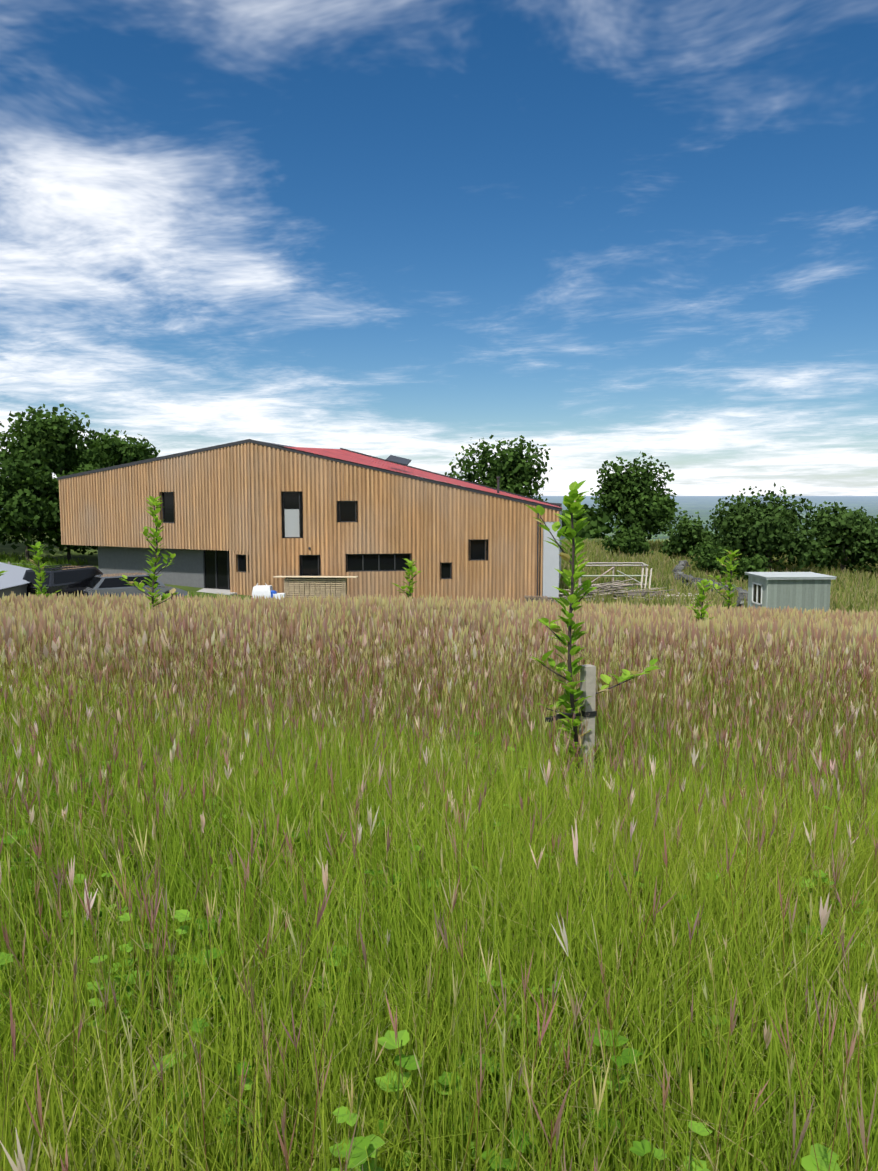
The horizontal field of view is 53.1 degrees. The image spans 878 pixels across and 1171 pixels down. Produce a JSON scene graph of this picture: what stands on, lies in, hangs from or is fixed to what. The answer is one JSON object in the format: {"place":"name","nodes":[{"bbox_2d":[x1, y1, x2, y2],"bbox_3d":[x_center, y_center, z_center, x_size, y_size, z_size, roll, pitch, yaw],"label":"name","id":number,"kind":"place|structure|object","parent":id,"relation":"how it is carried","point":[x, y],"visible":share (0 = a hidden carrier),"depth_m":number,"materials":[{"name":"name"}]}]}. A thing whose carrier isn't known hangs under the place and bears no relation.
{"place":"outdoors","nodes":[
{"label":"outdoors","id":0,"kind":"place"},
{"bbox_2d":[0,496,877,1157],"bbox_3d":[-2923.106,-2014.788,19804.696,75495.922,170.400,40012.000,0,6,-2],"label":"ground","id":1,"kind":"structure","parent":0,"point":[700,504],"depth_m":4462.41,"materials":[{"name":"green plant"}]},
{"bbox_2d":[0,507,9,542],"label":"tree","id":2,"kind":"object","parent":1,"relation":"on","point":[3,530],"visible":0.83,"depth_m":57.00,"materials":[{"name":"green plant"}]},
{"bbox_2d":[0,584,27,598],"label":"metal shed walls","id":3,"kind":"structure","parent":1,"relation":"on","point":[20,589],"depth_m":37.19,"materials":[{"name":"grey metal"}]},
{"bbox_2d":[0,562,29,589],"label":"metal shed roof","id":4,"kind":"structure","parent":1,"relation":"on","point":[13,576],"depth_m":38.69,"materials":[{"name":"grey metal"}]},
{"bbox_2d":[0,443,60,562],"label":"tree","id":5,"kind":"object","parent":1,"relation":"on","point":[36,512],"depth_m":57.16,"materials":[{"name":"green plant"}]},
{"bbox_2d":[28,541,59,597],"bbox_3d":[-7.603,0.253,16.960,0.415,2.207,0.702,2,6,22],"label":"sapling","id":6,"kind":"object","parent":1,"relation":"on","point":[36,547],"depth_m":16.78,"materials":[{"name":"green plant"}]},
{"bbox_2d":[0,403,99,547],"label":"tree","id":7,"kind":"object","parent":1,"relation":"on","point":[57,435],"depth_m":66.26,"materials":[{"name":"green plant"}]},
{"bbox_2d":[23,564,102,597],"bbox_3d":[-16.617,-0.162,40.119,1.850,1.530,4.600,2,6,23],"label":"car","id":8,"kind":"object","parent":1,"relation":"on","point":[75,587],"visible":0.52,"depth_m":38.60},
{"bbox_2d":[24,568,99,584],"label":"car windows","id":9,"kind":"structure","parent":8,"relation":"in","point":[73,576],"depth_m":38.64,"materials":[{"name":"black glass"}]},
{"bbox_2d":[31,464,97,561],"bbox_3d":[-25.479,-4.927,60.872,6.838,6.999,7.180,0,6,-2],"label":"tree","id":10,"kind":"object","parent":1,"relation":"on","point":[49,541],"depth_m":59.30,"materials":[{"name":"green plant"}]},
{"bbox_2d":[72,455,100,472],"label":"tree","id":11,"kind":"object","parent":1,"relation":"on","point":[91,465],"visible":0.04,"depth_m":124.94,"materials":[{"name":"green plant"}]},
{"bbox_2d":[0,551,207,598],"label":"pasture grass","id":12,"kind":"structure","parent":1,"relation":"on","point":[5,558],"depth_m":58.24,"materials":[{"name":"green plant"}]},
{"bbox_2d":[81,428,159,471],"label":"tree","id":13,"kind":"object","parent":1,"relation":"on","point":[114,450],"visible":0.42,"depth_m":76.76,"materials":[{"name":"green plant"}]},
{"bbox_2d":[83,572,186,596],"bbox_3d":[-14.135,0.052,40.728,4.500,1.180,1.780,-4,7,-37],"label":"car","id":14,"kind":"object","parent":1,"relation":"on","point":[128,590],"visible":0.4,"depth_m":39.85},
{"bbox_2d":[87,576,159,587],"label":"car windows","id":15,"kind":"structure","parent":14,"relation":"in","point":[111,582],"depth_m":39.56,"materials":[{"name":"black glass"}]},
{"bbox_2d":[119,496,176,642],"bbox_3d":[-3.938,0.099,11.944,0.773,2.626,0.361,0,6,-2],"label":"sapling","id":16,"kind":"object","parent":1,"relation":"on","point":[156,521],"depth_m":11.87,"materials":[{"name":"green plant"}]},
{"bbox_2d":[59,442,251,551],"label":"wall","id":17,"kind":"structure","parent":1,"relation":"on","point":[211,489],"depth_m":47.87,"materials":[{"name":"brown wood"}]},
{"bbox_2d":[160,492,174,522],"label":"upper window frames","id":18,"kind":"structure","parent":17,"relation":"in","point":[162,511],"depth_m":48.31,"materials":[{"name":"black metal"}]},
{"bbox_2d":[163,493,173,521],"bbox_3d":[-14.788,-4.276,48.212,0.842,1.685,0.467,0,6,-2],"label":"window pane","id":19,"kind":"structure","parent":18,"relation":"in","point":[168,503],"depth_m":48.23,"materials":[{"name":"black glass"}]},
{"bbox_2d":[196,588,236,594],"bbox_3d":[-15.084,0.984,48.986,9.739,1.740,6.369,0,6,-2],"label":"doorstep","id":20,"kind":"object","parent":1,"relation":"on","point":[217,591],"depth_m":46.92,"materials":[{"name":"white concrete"}]},
{"bbox_2d":[229,551,252,595],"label":"wall","id":21,"kind":"structure","parent":1,"relation":"on","point":[241,583],"depth_m":46.16,"materials":[{"name":"brown wood"}]},
{"bbox_2d":[236,554,246,572],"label":"window frames","id":22,"kind":"structure","parent":21,"relation":"in","point":[237,562],"depth_m":46.31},
{"bbox_2d":[239,555,245,570],"bbox_3d":[-10.308,-1.166,46.227,0.572,0.925,0.317,0,6,-2],"label":"window pane","id":23,"kind":"structure","parent":22,"relation":"in","point":[242,563],"depth_m":46.24,"materials":[{"name":"black glass"}]},
{"bbox_2d":[252,583,272,597],"bbox_3d":[-8.808,0.337,43.954,0.920,0.991,0.920,0,6,-2],"label":"white bulk bag","id":24,"kind":"object","parent":1,"relation":"on","point":[261,590],"visible":0.71,"depth_m":43.52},
{"bbox_2d":[271,590,276,597],"bbox_3d":[-8.275,0.551,43.793,0.400,0.600,0.400,0,6,-2],"label":"blue barrel","id":25,"kind":"object","parent":1,"relation":"on","point":[273,592],"visible":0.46,"depth_m":43.62,"materials":[{"name":"blue plastic"}]},
{"bbox_2d":[273,593,285,598],"bbox_3d":[-7.951,0.624,43.811,0.550,0.450,0.500,0,6,-2],"label":"bulk bag","id":26,"kind":"object","parent":1,"relation":"on","point":[279,594],"visible":0.4,"depth_m":43.55,"materials":[{"name":"white fabric"}]},
{"bbox_2d":[273,576,357,599],"bbox_3d":[-6.240,0.157,44.874,4.163,1.369,1.592,0,6,-2],"label":"covered timber stack","id":27,"kind":"object","parent":1,"relation":"on","point":[317,586],"visible":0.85,"depth_m":44.24,"materials":[{"name":"beige wood"}]},
{"bbox_2d":[160,444,561,595],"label":"house","id":28,"kind":"structure","parent":1,"relation":"on","point":[338,520],"depth_m":46.60,"materials":[{"name":"brown wood"}]},
{"bbox_2d":[98,546,203,587],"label":"wall","id":29,"kind":"structure","parent":28,"relation":"attached to","point":[186,569],"depth_m":49.94,"materials":[{"name":"grey paint"}]},
{"bbox_2d":[203,550,229,589],"bbox_3d":[-11.799,-0.016,47.957,2.629,3.938,0.050,3,7,27],"label":"house door frame","id":30,"kind":"object","parent":28,"relation":"in","point":[216,567],"visible":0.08,"depth_m":48.02,"materials":[{"name":"black metal"}]},
{"bbox_2d":[204,550,229,589],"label":"house recess glazing","id":31,"kind":"structure","parent":30,"relation":"in","point":[222,576],"depth_m":48.09,"materials":[{"name":"black glass"}]},
{"bbox_2d":[57,439,561,511],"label":"roof trim","id":32,"kind":"structure","parent":28,"relation":"attached to","point":[309,454],"depth_m":47.14,"materials":[{"name":"grey metal"}]},
{"bbox_2d":[385,455,411,464],"bbox_3d":[-2.243,-6.960,48.793,1.442,0.636,1.500,0,6,-2],"label":"skylight","id":33,"kind":"object","parent":28,"relation":"attached to","point":[397,459],"visible":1,"depth_m":48.70,"materials":[{"name":"grey glass"}]},
{"bbox_2d":[261,441,561,507],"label":"house roof","id":34,"kind":"structure","parent":28,"relation":"attached to","point":[341,454],"depth_m":50.28,"materials":[{"name":"red metal"}]},
{"bbox_2d":[496,477,499,492],"bbox_3d":[3.355,-5.538,49.800,0.209,1.250,0.220,0,6,-2],"label":"flue pipe","id":35,"kind":"object","parent":34,"relation":"on","point":[498,478],"visible":0.77,"depth_m":49.73,"materials":[{"name":"metal"}]},
{"bbox_2d":[542,522,559,602],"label":"house panel","id":36,"kind":"structure","parent":28,"relation":"attached to","point":[550,576],"depth_m":48.25,"materials":[{"name":"white paint"}]},
{"bbox_2d":[250,443,559,601],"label":"wall","id":37,"kind":"structure","parent":1,"relation":"on","point":[436,525],"depth_m":46.70,"materials":[{"name":"brown wood"}]},
{"bbox_2d":[284,509,299,536],"bbox_3d":[-7.690,-3.262,45.988,0.754,1.447,0.092,0,6,-2],"label":"window blind","id":38,"kind":"object","parent":37,"relation":"attached to","point":[291,517],"visible":1,"depth_m":45.99,"materials":[{"name":"grey fabric"}]},
{"bbox_2d":[283,492,485,578],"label":"window frames","id":39,"kind":"structure","parent":37,"relation":"in","point":[363,570],"depth_m":46.77,"materials":[{"name":"black metal"}]},
{"bbox_2d":[284,493,484,577],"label":"windows","id":40,"kind":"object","parent":39,"relation":"in","point":[310,563],"visible":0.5,"depth_m":46.78,"materials":[{"name":"black glass"}]},
{"bbox_2d":[536,512,538,595],"bbox_3d":[5.384,-1.426,48.017,0.080,5.731,0.080,0,6,-2],"label":"downpipe","id":41,"kind":"object","parent":37,"relation":"attached to","point":[537,550],"visible":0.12,"depth_m":47.91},
{"bbox_2d":[390,558,421,597],"bbox_3d":[-0.613,0.466,20.059,0.715,2.159,1.075,2,6,23],"label":"sapling","id":42,"kind":"object","parent":1,"relation":"on","point":[412,568],"depth_m":19.96,"materials":[{"name":"green plant"}]},
{"bbox_2d":[0,732,877,1170],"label":"clover plants","id":43,"kind":"object","parent":1,"relation":"on","point":[362,1146],"visible":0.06,"depth_m":2.09,"materials":[{"name":"green plant"}]},
{"bbox_2d":[0,591,877,1170],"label":"meadow grass","id":44,"kind":"structure","parent":1,"relation":"on","point":[730,731],"depth_m":2.92,"materials":[{"name":"green plant"}]},
{"bbox_2d":[445,435,552,500],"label":"tree","id":45,"kind":"object","parent":1,"relation":"on","point":[514,470],"depth_m":70.25,"materials":[{"name":"green plant"}]},
{"bbox_2d":[524,595,551,601],"bbox_3d":[5.358,0.784,47.496,1.547,0.477,0.611,0,6,-2],"label":"log pile","id":46,"kind":"object","parent":1,"relation":"on","point":[536,598],"visible":0.6,"depth_m":47.21,"materials":[{"name":"brown wood"}]},
{"bbox_2d":[579,664,595,786],"bbox_3d":[0.865,1.136,5.168,0.065,1.350,0.065,-2,6,-22],"label":"wooden stake","id":47,"kind":"object","parent":1,"relation":"on","point":[588,676],"visible":0.43,"depth_m":5.10,"materials":[{"name":"grey wood"}]},
{"bbox_2d":[545,709,596,721],"bbox_3d":[0.760,0.757,5.087,0.304,0.052,0.077,-2,6,-22],"label":"tree tie","id":48,"kind":"object","parent":47,"relation":"attached to","point":[583,713],"visible":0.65,"depth_m":5.09,"materials":[{"name":"black rubber"}]},
{"bbox_2d":[562,504,613,538],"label":"bush","id":49,"kind":"object","parent":1,"relation":"on","point":[596,527],"visible":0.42,"depth_m":159.32,"materials":[{"name":"green plant"}]},
{"bbox_2d":[526,480,660,778],"bbox_3d":[0.901,0.481,5.069,0.822,2.166,0.327,0,6,-2],"label":"sapling","id":50,"kind":"object","parent":1,"relation":"on","point":[573,507],"depth_m":5.04,"materials":[{"name":"green plant"}]},
{"bbox_2d":[579,562,648,589],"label":"gate","id":51,"kind":"structure","parent":1,"relation":"on","point":[623,575],"depth_m":52.51,"materials":[{"name":"grey wood"}]},
{"bbox_2d":[598,525,653,556],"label":"bush","id":52,"kind":"object","parent":1,"relation":"on","point":[630,540],"depth_m":70.11,"materials":[{"name":"green plant"}]},
{"bbox_2d":[548,568,705,603],"bbox_3d":[10.531,0.240,49.157,9.532,1.894,5.542,-2,6,-18],"label":"log pile","id":53,"kind":"object","parent":1,"relation":"on","point":[607,587],"visible":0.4,"depth_m":48.76,"materials":[{"name":"brown wood"}]},
{"bbox_2d":[590,451,680,539],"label":"round tree","id":54,"kind":"object","parent":1,"relation":"on","point":[649,508],"depth_m":74.07,"materials":[{"name":"green plant"}]},
{"bbox_2d":[658,507,727,559],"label":"bush","id":55,"kind":"object","parent":1,"relation":"on","point":[687,538],"visible":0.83,"depth_m":66.89,"materials":[{"name":"green plant"}]},
{"bbox_2d":[685,579,713,621],"bbox_3d":[4.232,0.722,14.341,0.336,1.667,0.708,-3,6,-24],"label":"sapling","id":56,"kind":"object","parent":1,"relation":"on","point":[702,597],"depth_m":14.21,"materials":[{"name":"green plant"}]},
{"bbox_2d":[672,560,747,607],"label":"dry stone wall","id":57,"kind":"structure","parent":1,"relation":"on","point":[679,567],"depth_m":53.60,"materials":[{"name":"grey stone"}]},
{"bbox_2d":[559,537,877,613],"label":"rough grass bank","id":58,"kind":"structure","parent":1,"relation":"on","point":[859,592],"depth_m":55.89,"materials":[{"name":"green plant"}]},
{"bbox_2d":[707,549,740,608],"bbox_3d":[6.214,0.464,19.303,0.759,2.500,0.648,3,6,26],"label":"sapling","id":59,"kind":"object","parent":1,"relation":"on","point":[731,555],"depth_m":19.26,"materials":[{"name":"green plant"}]},
{"bbox_2d":[719,553,773,583],"bbox_3d":[19.832,-0.915,56.309,3.790,2.347,2.997,0,6,-2],"label":"bush","id":60,"kind":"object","parent":1,"relation":"on","point":[756,564],"depth_m":55.80,"materials":[{"name":"green plant"}]},
{"bbox_2d":[703,482,839,571],"bbox_3d":[22.646,-3.906,60.997,8.087,6.493,9.577,0,6,-2],"label":"hedge tree","id":61,"kind":"object","parent":1,"relation":"on","point":[759,526],"depth_m":59.74,"materials":[{"name":"green plant"}]},
{"bbox_2d":[747,576,830,612],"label":"shed","id":62,"kind":"structure","parent":1,"relation":"on","point":[807,594],"depth_m":40.81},
{"bbox_2d":[752,582,761,605],"bbox_3d":[15.160,0.390,41.904,0.050,1.000,1.150,0,6,-2],"label":"window frame","id":63,"kind":"object","parent":62,"relation":"in","point":[757,584],"visible":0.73,"depth_m":41.91,"materials":[{"name":"white plastic"}]},
{"bbox_2d":[753,584,760,603],"bbox_3d":[15.180,0.390,41.905,0.001,1.000,1.150,0,6,-2],"label":"window","id":64,"kind":"structure","parent":63,"relation":"in","point":[759,593],"depth_m":41.79,"materials":[{"name":"glass"}]},
{"bbox_2d":[744,572,835,579],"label":"shed roof","id":65,"kind":"structure","parent":62,"relation":"on","point":[784,575],"depth_m":41.26,"materials":[{"name":"grey metal"}]},
{"bbox_2d":[795,501,877,572],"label":"hedge tree","id":66,"kind":"object","parent":1,"relation":"on","point":[850,528],"depth_m":61.21,"materials":[{"name":"green plant"}]},
{"bbox_2d":[0,0,877,495],"label":"sky","id":67,"kind":"structure","parent":0,"point":[594,232],"materials":[{"name":"blue"}]},
{"bbox_2d":[687,540,741,573],"bbox_3d":[18.705,-1.764,59.288,3.548,2.520,3.967,0,6,-2],"label":"bush","id":68,"kind":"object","parent":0,"point":[710,554],"depth_m":58.68,"materials":[{"name":"green plant"}]}
]}

